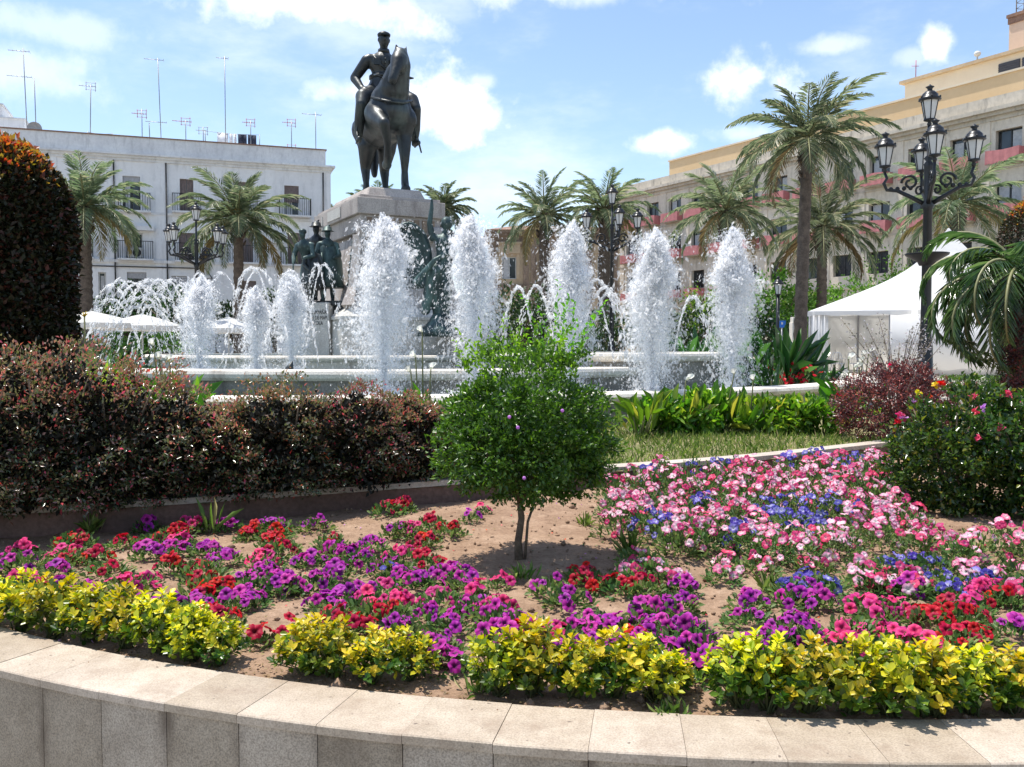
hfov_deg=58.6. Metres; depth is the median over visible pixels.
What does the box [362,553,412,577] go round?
petunia plant
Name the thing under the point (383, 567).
petunia plant
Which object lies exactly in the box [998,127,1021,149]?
window
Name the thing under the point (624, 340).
broadleaf tree
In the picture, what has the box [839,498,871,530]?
petunia plant
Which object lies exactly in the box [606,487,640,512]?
petunia plant
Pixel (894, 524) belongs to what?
petunia plant
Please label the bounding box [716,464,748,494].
petunia plant
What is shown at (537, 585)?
petunia plant
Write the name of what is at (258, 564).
petunia plant
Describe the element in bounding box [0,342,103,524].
red leaved bush
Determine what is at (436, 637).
petunia plant
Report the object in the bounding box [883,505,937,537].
petunia plant
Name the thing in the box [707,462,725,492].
petunia plant
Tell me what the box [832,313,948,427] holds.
wiry shrub
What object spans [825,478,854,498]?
petunia plant
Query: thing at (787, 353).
strap leaved plant
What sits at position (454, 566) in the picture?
petunia plant
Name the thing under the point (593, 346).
broadleaf tree
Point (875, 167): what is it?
window
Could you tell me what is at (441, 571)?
petunia plant
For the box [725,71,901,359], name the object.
palm tree
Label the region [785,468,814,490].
petunia plant
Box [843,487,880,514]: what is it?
petunia plant
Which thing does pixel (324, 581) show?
petunia plant
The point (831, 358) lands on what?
plastic chair
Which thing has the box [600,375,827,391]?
water
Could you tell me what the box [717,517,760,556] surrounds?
petunia plant
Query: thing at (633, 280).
window
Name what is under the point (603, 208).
palm tree
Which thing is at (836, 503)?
petunia plant
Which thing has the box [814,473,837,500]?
petunia plant
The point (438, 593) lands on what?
petunia plant
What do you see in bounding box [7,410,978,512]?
grass lawn
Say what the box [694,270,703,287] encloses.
window
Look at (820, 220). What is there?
palm tree
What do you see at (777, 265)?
window
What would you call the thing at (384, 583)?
petunia plant
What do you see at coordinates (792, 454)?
petunia plant
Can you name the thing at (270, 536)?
petunia plant
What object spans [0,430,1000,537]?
garden curb
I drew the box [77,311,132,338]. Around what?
parasol
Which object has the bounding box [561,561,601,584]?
petunia plant
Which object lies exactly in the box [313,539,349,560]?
petunia plant
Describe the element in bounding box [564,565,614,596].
petunia plant
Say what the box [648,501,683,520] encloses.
petunia plant
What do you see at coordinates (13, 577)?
edging shrub
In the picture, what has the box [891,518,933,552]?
petunia plant
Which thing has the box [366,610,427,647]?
petunia plant
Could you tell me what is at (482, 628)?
petunia plant
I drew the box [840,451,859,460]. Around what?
petunia plant
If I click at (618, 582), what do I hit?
petunia plant
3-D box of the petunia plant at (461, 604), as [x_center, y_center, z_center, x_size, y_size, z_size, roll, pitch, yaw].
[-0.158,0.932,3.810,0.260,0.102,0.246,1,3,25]
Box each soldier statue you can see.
[291,229,314,300]
[299,243,324,300]
[306,220,324,300]
[315,225,343,300]
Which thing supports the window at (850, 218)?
in the beige building at (986, 94)
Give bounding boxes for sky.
[0,0,1023,321]
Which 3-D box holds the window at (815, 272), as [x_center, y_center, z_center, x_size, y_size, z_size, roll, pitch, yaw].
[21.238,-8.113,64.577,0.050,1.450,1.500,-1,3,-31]
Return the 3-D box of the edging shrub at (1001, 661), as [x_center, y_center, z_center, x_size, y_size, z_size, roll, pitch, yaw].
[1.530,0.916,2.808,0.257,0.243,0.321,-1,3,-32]
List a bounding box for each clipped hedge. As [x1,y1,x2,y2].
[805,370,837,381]
[938,374,1006,398]
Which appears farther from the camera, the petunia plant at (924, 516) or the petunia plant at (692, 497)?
the petunia plant at (692, 497)
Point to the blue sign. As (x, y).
(782, 324)
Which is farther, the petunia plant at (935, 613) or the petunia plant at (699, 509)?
the petunia plant at (699, 509)
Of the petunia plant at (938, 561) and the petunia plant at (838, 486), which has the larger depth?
the petunia plant at (838, 486)
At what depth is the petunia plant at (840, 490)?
5.95 m
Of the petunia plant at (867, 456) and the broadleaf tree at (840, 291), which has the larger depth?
the broadleaf tree at (840, 291)
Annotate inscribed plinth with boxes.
[286,300,343,355]
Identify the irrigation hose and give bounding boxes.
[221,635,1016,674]
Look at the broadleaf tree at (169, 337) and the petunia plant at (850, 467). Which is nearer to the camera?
the petunia plant at (850, 467)
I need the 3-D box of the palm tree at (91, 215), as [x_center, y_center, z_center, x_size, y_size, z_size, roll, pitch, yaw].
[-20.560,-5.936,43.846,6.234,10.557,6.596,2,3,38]
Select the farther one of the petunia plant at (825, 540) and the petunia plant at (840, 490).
the petunia plant at (840, 490)
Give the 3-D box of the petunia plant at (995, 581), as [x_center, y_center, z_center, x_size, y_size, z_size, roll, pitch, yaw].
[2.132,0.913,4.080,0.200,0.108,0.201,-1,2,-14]
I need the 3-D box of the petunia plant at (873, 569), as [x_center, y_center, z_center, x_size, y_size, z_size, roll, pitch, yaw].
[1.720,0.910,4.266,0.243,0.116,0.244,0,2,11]
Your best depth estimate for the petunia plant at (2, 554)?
4.47 m
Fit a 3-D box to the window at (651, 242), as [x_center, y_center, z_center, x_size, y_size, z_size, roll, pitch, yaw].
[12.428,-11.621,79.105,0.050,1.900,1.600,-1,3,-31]
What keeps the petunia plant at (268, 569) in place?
on the flower bed soil
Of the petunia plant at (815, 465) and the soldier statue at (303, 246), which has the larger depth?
the soldier statue at (303, 246)
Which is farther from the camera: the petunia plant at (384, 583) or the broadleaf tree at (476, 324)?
the broadleaf tree at (476, 324)
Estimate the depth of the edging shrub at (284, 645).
3.08 m
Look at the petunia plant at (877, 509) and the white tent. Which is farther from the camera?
the white tent
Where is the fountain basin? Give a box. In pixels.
[97,351,872,424]
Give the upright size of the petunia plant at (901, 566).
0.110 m
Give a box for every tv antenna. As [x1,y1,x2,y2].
[7,48,41,128]
[79,82,95,132]
[134,109,149,136]
[144,58,165,134]
[172,118,191,138]
[198,126,207,140]
[216,56,227,141]
[242,118,255,143]
[284,118,295,146]
[302,112,321,148]
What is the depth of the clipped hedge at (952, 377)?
18.76 m
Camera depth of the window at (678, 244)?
76.60 m
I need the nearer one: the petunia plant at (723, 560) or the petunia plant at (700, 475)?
the petunia plant at (723, 560)
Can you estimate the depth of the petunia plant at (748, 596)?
3.87 m
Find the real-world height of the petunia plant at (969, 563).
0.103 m
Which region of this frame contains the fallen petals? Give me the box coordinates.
[5,500,1021,693]
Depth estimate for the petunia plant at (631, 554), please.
4.55 m
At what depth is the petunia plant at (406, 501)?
5.99 m
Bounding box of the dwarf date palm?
[919,231,1023,440]
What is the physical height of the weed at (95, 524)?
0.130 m
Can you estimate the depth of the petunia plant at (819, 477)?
6.81 m
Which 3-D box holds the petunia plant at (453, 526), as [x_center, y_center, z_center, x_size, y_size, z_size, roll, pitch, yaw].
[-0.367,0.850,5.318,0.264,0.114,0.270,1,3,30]
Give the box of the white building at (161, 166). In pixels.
[0,127,334,360]
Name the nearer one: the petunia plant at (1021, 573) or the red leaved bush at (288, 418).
the petunia plant at (1021, 573)
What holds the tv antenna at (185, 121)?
on the white building at (161, 166)
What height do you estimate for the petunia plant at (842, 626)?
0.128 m
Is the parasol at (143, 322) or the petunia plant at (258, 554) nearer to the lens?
the petunia plant at (258, 554)
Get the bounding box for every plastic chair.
[830,352,844,370]
[847,352,863,373]
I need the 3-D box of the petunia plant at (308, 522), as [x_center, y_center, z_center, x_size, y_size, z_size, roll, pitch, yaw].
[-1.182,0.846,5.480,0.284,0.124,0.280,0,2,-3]
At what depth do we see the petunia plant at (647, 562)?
4.43 m
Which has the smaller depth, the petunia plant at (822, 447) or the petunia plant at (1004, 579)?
the petunia plant at (1004, 579)
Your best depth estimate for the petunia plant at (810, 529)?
4.94 m
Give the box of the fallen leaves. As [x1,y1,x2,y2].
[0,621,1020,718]
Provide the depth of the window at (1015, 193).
52.24 m
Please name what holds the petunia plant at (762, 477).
on the flower bed soil
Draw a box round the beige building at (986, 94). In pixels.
[615,10,1023,358]
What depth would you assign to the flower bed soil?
4.47 m
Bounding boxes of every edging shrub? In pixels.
[0,567,50,632]
[0,575,15,609]
[7,571,86,639]
[50,581,118,644]
[87,578,152,651]
[117,586,199,655]
[155,599,224,662]
[187,610,251,667]
[266,612,336,675]
[295,614,370,678]
[341,621,405,686]
[384,624,441,681]
[459,626,532,696]
[495,612,571,697]
[539,629,612,700]
[568,623,665,698]
[621,631,689,704]
[665,653,695,695]
[693,634,784,708]
[722,626,811,713]
[765,629,854,713]
[810,632,897,716]
[846,630,935,717]
[888,635,977,718]
[928,642,1021,716]
[974,639,1023,715]
[1008,651,1023,694]
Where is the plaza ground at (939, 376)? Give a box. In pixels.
[849,371,1006,408]
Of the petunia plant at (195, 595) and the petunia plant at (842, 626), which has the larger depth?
the petunia plant at (195, 595)
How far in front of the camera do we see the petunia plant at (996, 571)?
4.25 m
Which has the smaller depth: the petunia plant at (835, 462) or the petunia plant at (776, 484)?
the petunia plant at (776, 484)
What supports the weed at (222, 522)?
on the flower bed soil
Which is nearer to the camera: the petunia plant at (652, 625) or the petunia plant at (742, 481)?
the petunia plant at (652, 625)
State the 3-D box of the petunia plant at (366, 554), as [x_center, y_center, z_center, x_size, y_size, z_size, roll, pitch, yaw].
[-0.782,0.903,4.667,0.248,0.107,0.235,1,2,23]
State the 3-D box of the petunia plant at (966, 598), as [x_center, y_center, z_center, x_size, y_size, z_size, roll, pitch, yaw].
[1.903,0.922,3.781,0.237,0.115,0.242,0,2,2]
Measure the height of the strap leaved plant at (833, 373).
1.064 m
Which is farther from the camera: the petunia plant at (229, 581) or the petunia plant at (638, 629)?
the petunia plant at (229, 581)
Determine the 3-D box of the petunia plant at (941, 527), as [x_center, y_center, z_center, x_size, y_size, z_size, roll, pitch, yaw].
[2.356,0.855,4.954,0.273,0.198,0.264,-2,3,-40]
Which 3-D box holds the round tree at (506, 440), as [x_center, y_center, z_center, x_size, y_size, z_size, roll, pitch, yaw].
[0.068,0.210,4.780,1.121,1.503,1.007,0,2,0]
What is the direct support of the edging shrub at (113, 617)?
on the flower bed soil
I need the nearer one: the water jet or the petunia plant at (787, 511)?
the petunia plant at (787, 511)
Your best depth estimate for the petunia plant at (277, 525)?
5.29 m
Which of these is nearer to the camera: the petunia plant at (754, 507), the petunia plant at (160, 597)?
the petunia plant at (160, 597)
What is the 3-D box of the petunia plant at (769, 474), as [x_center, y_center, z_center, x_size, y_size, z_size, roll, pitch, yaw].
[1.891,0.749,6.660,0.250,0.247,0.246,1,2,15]
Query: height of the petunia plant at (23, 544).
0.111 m
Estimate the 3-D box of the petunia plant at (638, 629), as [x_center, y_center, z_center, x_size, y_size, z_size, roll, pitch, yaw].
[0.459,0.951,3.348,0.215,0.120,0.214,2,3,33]
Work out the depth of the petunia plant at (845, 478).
6.59 m
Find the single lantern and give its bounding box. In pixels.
[773,276,783,330]
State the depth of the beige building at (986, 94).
61.51 m
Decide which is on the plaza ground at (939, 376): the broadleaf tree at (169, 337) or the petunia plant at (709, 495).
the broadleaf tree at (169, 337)
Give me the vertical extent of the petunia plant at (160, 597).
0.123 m
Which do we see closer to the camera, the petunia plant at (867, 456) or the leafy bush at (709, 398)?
the petunia plant at (867, 456)
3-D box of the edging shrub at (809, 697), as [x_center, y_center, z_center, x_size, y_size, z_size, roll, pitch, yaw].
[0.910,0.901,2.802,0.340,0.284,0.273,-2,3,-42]
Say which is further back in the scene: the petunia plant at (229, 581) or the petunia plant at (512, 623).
the petunia plant at (229, 581)
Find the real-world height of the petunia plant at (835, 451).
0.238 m
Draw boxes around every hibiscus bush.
[869,358,1023,520]
[942,382,1023,519]
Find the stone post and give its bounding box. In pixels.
[789,317,793,342]
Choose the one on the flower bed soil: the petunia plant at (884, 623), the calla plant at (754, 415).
the petunia plant at (884, 623)
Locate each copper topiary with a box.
[0,129,85,405]
[994,197,1023,399]
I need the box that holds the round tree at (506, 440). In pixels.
[421,279,635,559]
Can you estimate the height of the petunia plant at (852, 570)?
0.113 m
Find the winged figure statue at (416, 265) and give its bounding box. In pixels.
[390,199,459,336]
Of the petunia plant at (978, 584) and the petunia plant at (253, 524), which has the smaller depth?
the petunia plant at (978, 584)
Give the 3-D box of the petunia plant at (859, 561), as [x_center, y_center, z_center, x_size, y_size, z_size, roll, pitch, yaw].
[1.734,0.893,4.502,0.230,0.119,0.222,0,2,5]
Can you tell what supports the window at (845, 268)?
in the beige building at (986, 94)
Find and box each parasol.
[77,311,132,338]
[100,314,182,360]
[196,317,259,352]
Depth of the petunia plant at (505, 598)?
3.73 m
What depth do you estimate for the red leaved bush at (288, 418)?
5.95 m
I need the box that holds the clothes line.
[205,130,259,144]
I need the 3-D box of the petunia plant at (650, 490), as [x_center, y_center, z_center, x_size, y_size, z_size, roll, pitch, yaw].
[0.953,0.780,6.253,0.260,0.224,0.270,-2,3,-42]
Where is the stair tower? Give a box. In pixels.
[0,103,28,127]
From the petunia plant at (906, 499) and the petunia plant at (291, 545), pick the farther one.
the petunia plant at (906, 499)
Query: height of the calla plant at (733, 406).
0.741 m
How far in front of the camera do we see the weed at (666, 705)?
2.77 m
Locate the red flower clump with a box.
[768,362,822,384]
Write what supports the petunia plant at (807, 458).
on the flower bed soil
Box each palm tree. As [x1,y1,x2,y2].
[62,150,153,351]
[167,166,310,352]
[346,180,393,194]
[414,180,478,237]
[495,167,605,340]
[552,166,661,348]
[662,162,792,361]
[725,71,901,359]
[756,163,900,307]
[873,142,1023,271]
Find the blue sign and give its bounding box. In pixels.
[779,321,785,339]
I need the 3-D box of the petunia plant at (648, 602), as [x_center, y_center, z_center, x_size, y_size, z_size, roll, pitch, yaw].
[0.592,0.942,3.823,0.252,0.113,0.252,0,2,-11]
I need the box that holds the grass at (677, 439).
[476,420,894,463]
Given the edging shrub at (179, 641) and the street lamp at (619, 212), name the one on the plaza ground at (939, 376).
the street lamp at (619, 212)
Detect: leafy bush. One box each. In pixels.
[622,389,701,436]
[668,381,753,434]
[731,390,811,434]
[771,391,845,435]
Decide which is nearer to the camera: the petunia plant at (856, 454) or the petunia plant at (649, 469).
the petunia plant at (649, 469)
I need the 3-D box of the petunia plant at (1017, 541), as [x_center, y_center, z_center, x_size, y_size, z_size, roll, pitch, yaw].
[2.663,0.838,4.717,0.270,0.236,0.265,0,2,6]
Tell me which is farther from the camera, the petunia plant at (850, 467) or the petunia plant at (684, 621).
the petunia plant at (850, 467)
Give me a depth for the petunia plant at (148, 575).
4.25 m
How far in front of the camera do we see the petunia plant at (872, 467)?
6.97 m
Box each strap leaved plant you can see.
[74,346,158,367]
[77,330,149,367]
[636,321,751,376]
[707,320,838,386]
[770,353,847,384]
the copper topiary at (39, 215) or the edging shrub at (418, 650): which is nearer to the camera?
the edging shrub at (418, 650)
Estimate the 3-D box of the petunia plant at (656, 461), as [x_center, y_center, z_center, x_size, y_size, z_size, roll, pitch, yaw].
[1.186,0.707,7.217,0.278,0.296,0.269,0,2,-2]
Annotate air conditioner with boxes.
[128,247,142,257]
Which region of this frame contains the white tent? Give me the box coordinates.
[807,228,1006,375]
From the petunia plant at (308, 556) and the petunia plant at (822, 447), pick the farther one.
the petunia plant at (822, 447)
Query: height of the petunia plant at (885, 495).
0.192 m
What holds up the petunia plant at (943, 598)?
on the flower bed soil
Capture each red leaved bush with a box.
[0,332,149,517]
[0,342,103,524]
[6,346,208,517]
[88,362,247,509]
[163,394,293,504]
[215,367,383,501]
[276,377,432,496]
[349,387,454,488]
[406,399,461,478]
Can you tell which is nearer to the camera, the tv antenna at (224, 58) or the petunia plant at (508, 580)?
the petunia plant at (508, 580)
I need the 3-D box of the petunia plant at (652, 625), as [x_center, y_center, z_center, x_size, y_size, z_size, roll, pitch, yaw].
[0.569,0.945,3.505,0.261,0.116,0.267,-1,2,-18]
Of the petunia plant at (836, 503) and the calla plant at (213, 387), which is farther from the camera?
the calla plant at (213, 387)
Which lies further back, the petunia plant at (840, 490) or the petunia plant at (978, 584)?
the petunia plant at (840, 490)
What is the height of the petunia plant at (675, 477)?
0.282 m
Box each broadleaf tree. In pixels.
[82,331,209,361]
[93,278,153,348]
[123,279,212,353]
[199,296,266,349]
[250,286,298,352]
[464,274,566,352]
[467,302,527,346]
[501,282,603,351]
[566,304,658,351]
[636,297,740,351]
[672,280,738,337]
[691,299,794,365]
[719,266,821,367]
[773,288,838,337]
[787,270,899,334]
[858,243,921,286]
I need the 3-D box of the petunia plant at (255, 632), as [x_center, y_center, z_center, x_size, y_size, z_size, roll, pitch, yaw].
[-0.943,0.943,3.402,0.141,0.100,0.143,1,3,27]
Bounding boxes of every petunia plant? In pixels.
[0,549,49,574]
[0,552,27,575]
[0,568,39,584]
[5,537,46,554]
[27,576,61,593]
[37,557,78,576]
[39,542,86,564]
[47,528,99,548]
[53,575,86,592]
[55,549,100,570]
[77,578,109,598]
[79,543,117,564]
[79,559,137,580]
[96,571,145,595]
[102,533,138,550]
[120,570,166,589]
[127,538,168,563]
[128,531,172,548]
[129,514,164,533]
[144,595,187,613]
[151,550,192,574]
[157,538,195,557]
[159,521,197,538]
[162,530,197,550]
[168,590,188,604]
[174,558,235,583]
[177,569,215,596]
[178,515,211,533]
[178,589,223,606]
[186,538,223,559]
[187,579,223,599]
[199,575,246,599]
[199,601,248,626]
[203,547,245,567]
[209,516,242,533]
[212,587,257,616]
[231,583,275,611]
[232,524,260,543]
[232,569,276,593]
[235,518,267,540]
[242,622,275,651]
[243,547,288,567]
[243,559,284,578]
[246,559,282,585]
[249,517,283,535]
[253,529,291,552]
[254,521,297,539]
[255,573,309,600]
[257,568,305,598]
[260,515,293,533]
[263,537,304,559]
[271,611,295,638]
[289,547,328,569]
[289,568,341,596]
[292,513,338,534]
[300,588,347,613]
[309,531,350,553]
[311,582,355,605]
[312,601,359,628]
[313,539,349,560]
[317,557,363,583]
[326,540,364,564]
[339,549,378,571]
[342,584,387,615]
[345,579,381,606]
[345,611,378,635]
[352,597,414,633]
[354,576,404,598]
[356,534,390,554]
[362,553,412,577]
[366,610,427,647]
[367,499,407,517]
[374,562,418,585]
[375,561,398,580]
[377,588,414,613]
[378,520,416,543]
[380,543,417,563]
[387,568,439,594]
[388,495,418,513]
[390,520,426,540]
[399,598,449,632]
[404,530,444,550]
[408,546,447,569]
[411,585,463,619]
[416,638,470,679]
[417,510,448,530]
[418,563,460,587]
[423,605,475,641]
[425,519,472,541]
[425,628,469,668]
[438,560,476,584]
[439,569,487,596]
[444,593,490,618]
[458,507,482,523]
[460,593,521,619]
[464,577,488,595]
[465,616,518,648]
[466,597,522,627]
[474,502,492,514]
[474,610,519,629]
[486,569,515,590]
[490,620,518,647]
[500,618,545,638]
[501,610,549,628]
[524,571,577,605]
[537,619,582,646]
[541,584,599,612]
[545,640,571,670]
[552,612,598,633]
[553,632,605,665]
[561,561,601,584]
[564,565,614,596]
[574,608,623,632]
[583,619,619,633]
[587,631,622,662]
[588,507,636,542]
[592,572,646,600]
[593,473,630,500]
[593,486,630,520]
[596,488,634,509]
[603,610,639,628]
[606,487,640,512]
[607,500,648,528]
[607,559,650,579]
[612,545,659,569]
[617,571,666,596]
[618,463,646,488]
[618,623,653,640]
[618,626,664,649]
[619,500,655,531]
[622,594,679,619]
[623,489,657,519]
[625,505,664,544]
[627,554,675,577]
[628,466,666,499]
[630,470,662,500]
[630,613,660,628]
[634,463,660,486]
[635,504,664,538]
[638,512,683,549]
[639,481,669,508]
[639,612,681,646]
[647,565,699,589]
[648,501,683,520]
[648,627,697,667]
[650,521,708,564]
[651,454,675,487]
[651,492,692,514]
[651,514,709,557]
[652,589,706,617]
[653,460,687,494]
[656,611,713,646]
[657,572,705,596]
[658,505,699,534]
[660,479,694,505]
[661,468,699,498]
[662,464,685,490]
[666,489,686,505]
[667,630,719,667]
[674,516,724,556]
[677,456,708,478]
[681,471,711,496]
[681,506,722,542]
[681,617,722,639]
[683,643,732,683]
[684,465,720,496]
[684,652,719,691]
[685,491,718,521]
[685,523,745,559]
[688,490,731,515]
[690,490,723,509]
[690,631,730,652]
[691,478,727,502]
[693,506,709,531]
[699,500,726,530]
[699,502,739,538]
[700,563,745,587]
[702,461,733,491]
[702,474,727,494]
[705,455,734,479]
[706,549,742,569]
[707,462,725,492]
[713,605,770,631]
[715,484,733,500]
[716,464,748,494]
[717,485,759,516]
[717,494,757,520]
[717,498,757,531]
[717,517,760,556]
[719,454,752,477]
[721,586,775,612]
[724,458,747,490]
[724,470,755,493]
[725,476,755,500]
[725,519,774,563]
[726,631,763,652]
[729,628,782,653]
[732,517,778,548]
[734,554,785,576]
[736,490,762,517]
[737,467,763,490]
[738,505,778,529]
[740,453,763,471]
[741,523,801,564]
[744,480,775,512]
[745,459,767,482]
[745,529,797,566]
[746,495,778,517]
[748,474,775,500]
[755,461,783,483]
[758,485,793,512]
[759,504,784,525]
[760,477,788,501]
[760,622,810,653]
[761,506,791,533]
[762,470,783,494]
[762,507,814,546]
[763,456,792,481]
[763,576,820,601]
[765,608,822,629]
[766,492,807,526]
[766,583,823,613]
[767,463,800,484]
[768,484,800,509]
[769,519,825,555]
[776,449,800,472]
[776,450,800,473]
[776,530,832,569]
[778,471,805,490]
[782,485,828,512]
[782,506,822,530]
[782,616,836,651]
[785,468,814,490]
[785,478,816,507]
[790,552,842,575]
[791,493,834,529]
[792,467,817,487]
[792,566,830,587]
[794,576,829,601]
[795,582,841,614]
[797,446,820,469]
[797,486,833,510]
[798,455,818,474]
[799,459,815,483]
[799,514,835,544]
[802,572,853,597]
[804,463,824,485]
[806,451,833,474]
[810,517,865,553]
[811,454,832,475]
[811,468,838,487]
[811,619,865,656]
[813,530,864,570]
[814,446,830,458]
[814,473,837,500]
[814,489,844,518]
[817,452,841,473]
[819,525,869,559]
[820,614,890,650]
[823,460,849,487]
[824,470,853,498]
[824,479,853,512]
[824,485,849,517]
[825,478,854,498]
[826,447,856,473]
[828,457,858,482]
[829,449,846,463]
[834,489,872,522]
[834,509,870,543]
[836,592,889,620]
[837,469,874,495]
[837,499,873,534]
[839,463,864,489]
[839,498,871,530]
[839,565,876,591]
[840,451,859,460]
[840,551,878,572]
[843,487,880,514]
[846,450,871,466]
[847,462,864,481]
[847,570,897,594]
[850,598,904,625]
[852,458,872,475]
[852,469,886,499]
[854,516,903,556]
[854,564,900,591]
[855,615,892,641]
[859,448,876,458]
[859,452,875,461]
[859,477,900,508]
[860,493,895,516]
[861,455,871,472]
[861,504,906,529]
[863,567,912,595]
[864,498,891,520]
[865,551,914,568]
[866,507,906,545]
[867,460,883,483]
[872,452,895,462]
[873,622,924,653]
[876,471,908,500]
[877,484,920,510]
[879,486,911,509]
[881,595,926,624]
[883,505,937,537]
[884,570,938,601]
[885,552,934,571]
[886,503,917,517]
[889,560,923,575]
[889,630,952,658]
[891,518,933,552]
[892,522,943,556]
[892,571,937,599]
[898,603,960,629]
[899,501,937,533]
[905,550,957,574]
[917,522,966,558]
[921,592,976,621]
[922,567,961,581]
[925,577,975,602]
[928,531,992,568]
[930,621,984,650]
[931,600,996,632]
[941,590,998,624]
[947,556,980,575]
[947,619,1012,652]
[948,524,1007,566]
[948,578,1003,607]
[956,567,994,586]
[964,566,1001,584]
[971,574,1003,595]
[981,565,1012,577]
[982,582,1023,611]
[983,611,1023,644]
[984,513,1023,554]
[984,558,1023,575]
[992,573,1023,600]
[993,579,1023,611]
[1000,523,1023,561]
[1001,521,1023,557]
[1014,569,1023,586]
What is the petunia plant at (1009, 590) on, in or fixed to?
on the flower bed soil
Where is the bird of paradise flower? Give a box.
[82,311,87,357]
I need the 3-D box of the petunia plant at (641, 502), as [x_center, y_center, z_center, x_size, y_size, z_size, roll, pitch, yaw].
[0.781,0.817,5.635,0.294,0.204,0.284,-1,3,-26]
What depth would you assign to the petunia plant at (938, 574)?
4.25 m
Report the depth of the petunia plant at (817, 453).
7.80 m
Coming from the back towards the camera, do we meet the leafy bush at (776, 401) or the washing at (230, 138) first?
the washing at (230, 138)
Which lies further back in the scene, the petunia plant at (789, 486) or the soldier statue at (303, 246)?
the soldier statue at (303, 246)
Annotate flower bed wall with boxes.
[0,627,1023,766]
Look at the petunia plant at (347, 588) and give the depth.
3.97 m
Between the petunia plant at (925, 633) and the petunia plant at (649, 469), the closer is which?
the petunia plant at (925, 633)
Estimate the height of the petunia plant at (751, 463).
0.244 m
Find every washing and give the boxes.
[217,133,227,141]
[229,133,232,142]
[238,134,246,143]
[248,135,255,143]
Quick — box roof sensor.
[974,51,980,59]
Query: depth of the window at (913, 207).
57.54 m
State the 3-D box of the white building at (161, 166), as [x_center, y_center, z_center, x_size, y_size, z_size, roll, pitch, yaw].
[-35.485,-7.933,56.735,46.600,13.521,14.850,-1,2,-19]
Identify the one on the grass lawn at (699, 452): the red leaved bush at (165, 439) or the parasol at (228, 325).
the red leaved bush at (165, 439)
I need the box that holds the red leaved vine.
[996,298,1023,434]
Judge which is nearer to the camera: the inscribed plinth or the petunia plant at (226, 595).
the petunia plant at (226, 595)
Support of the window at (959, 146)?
in the beige building at (986, 94)
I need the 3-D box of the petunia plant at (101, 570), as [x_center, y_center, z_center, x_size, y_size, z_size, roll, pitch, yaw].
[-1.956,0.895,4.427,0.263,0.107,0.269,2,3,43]
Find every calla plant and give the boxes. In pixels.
[80,348,156,390]
[125,337,222,410]
[371,325,478,406]
[402,391,478,416]
[603,389,685,438]
[633,374,719,432]
[663,368,774,433]
[720,374,784,433]
[802,405,869,433]
[812,347,887,425]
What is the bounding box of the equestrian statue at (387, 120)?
[350,31,421,189]
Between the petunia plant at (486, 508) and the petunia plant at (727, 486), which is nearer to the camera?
the petunia plant at (486, 508)
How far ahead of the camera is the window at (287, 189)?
56.92 m
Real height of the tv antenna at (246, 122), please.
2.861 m
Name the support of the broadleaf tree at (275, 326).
on the plaza ground at (939, 376)
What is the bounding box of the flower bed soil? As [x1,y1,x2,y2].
[0,449,1023,719]
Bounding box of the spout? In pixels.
[285,361,292,368]
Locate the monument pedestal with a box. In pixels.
[292,187,486,368]
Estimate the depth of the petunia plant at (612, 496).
5.89 m
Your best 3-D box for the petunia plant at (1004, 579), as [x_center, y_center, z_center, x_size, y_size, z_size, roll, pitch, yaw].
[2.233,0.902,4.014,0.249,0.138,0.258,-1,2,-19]
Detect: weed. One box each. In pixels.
[74,511,105,532]
[195,496,243,531]
[453,674,498,699]
[506,561,541,583]
[576,511,597,526]
[611,525,653,553]
[647,692,692,714]
[752,570,783,591]
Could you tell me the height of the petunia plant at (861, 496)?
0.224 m
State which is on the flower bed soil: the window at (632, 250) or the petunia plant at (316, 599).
the petunia plant at (316, 599)
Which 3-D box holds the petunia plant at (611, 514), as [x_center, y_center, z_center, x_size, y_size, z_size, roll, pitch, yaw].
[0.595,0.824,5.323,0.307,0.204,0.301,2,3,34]
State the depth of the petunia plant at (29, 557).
4.45 m
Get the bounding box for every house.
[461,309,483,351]
[482,226,622,350]
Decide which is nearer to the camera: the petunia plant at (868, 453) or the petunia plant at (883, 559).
the petunia plant at (883, 559)
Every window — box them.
[98,272,106,312]
[123,176,139,209]
[126,233,142,257]
[127,272,146,296]
[171,276,187,343]
[200,278,211,320]
[284,186,298,214]
[502,257,515,278]
[569,257,581,278]
[629,243,637,254]
[629,277,636,292]
[629,319,637,345]
[649,202,658,215]
[649,238,658,251]
[649,275,657,290]
[671,198,680,210]
[671,235,680,248]
[671,272,679,289]
[694,232,704,244]
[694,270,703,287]
[718,268,720,285]
[745,185,757,197]
[745,264,756,283]
[773,220,786,234]
[773,262,785,280]
[774,176,786,192]
[808,258,816,278]
[836,210,852,223]
[836,255,850,276]
[871,202,889,220]
[871,251,887,273]
[872,157,889,172]
[909,247,921,266]
[910,203,922,214]
[953,139,966,157]
[963,242,971,248]
[997,183,1021,202]
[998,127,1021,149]
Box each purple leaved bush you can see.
[824,356,961,441]
[906,379,979,429]
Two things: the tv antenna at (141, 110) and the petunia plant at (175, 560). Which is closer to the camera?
the petunia plant at (175, 560)
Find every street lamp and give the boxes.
[163,202,228,353]
[581,184,643,350]
[874,84,986,395]
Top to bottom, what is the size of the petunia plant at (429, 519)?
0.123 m
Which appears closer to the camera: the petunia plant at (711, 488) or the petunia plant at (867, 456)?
the petunia plant at (711, 488)

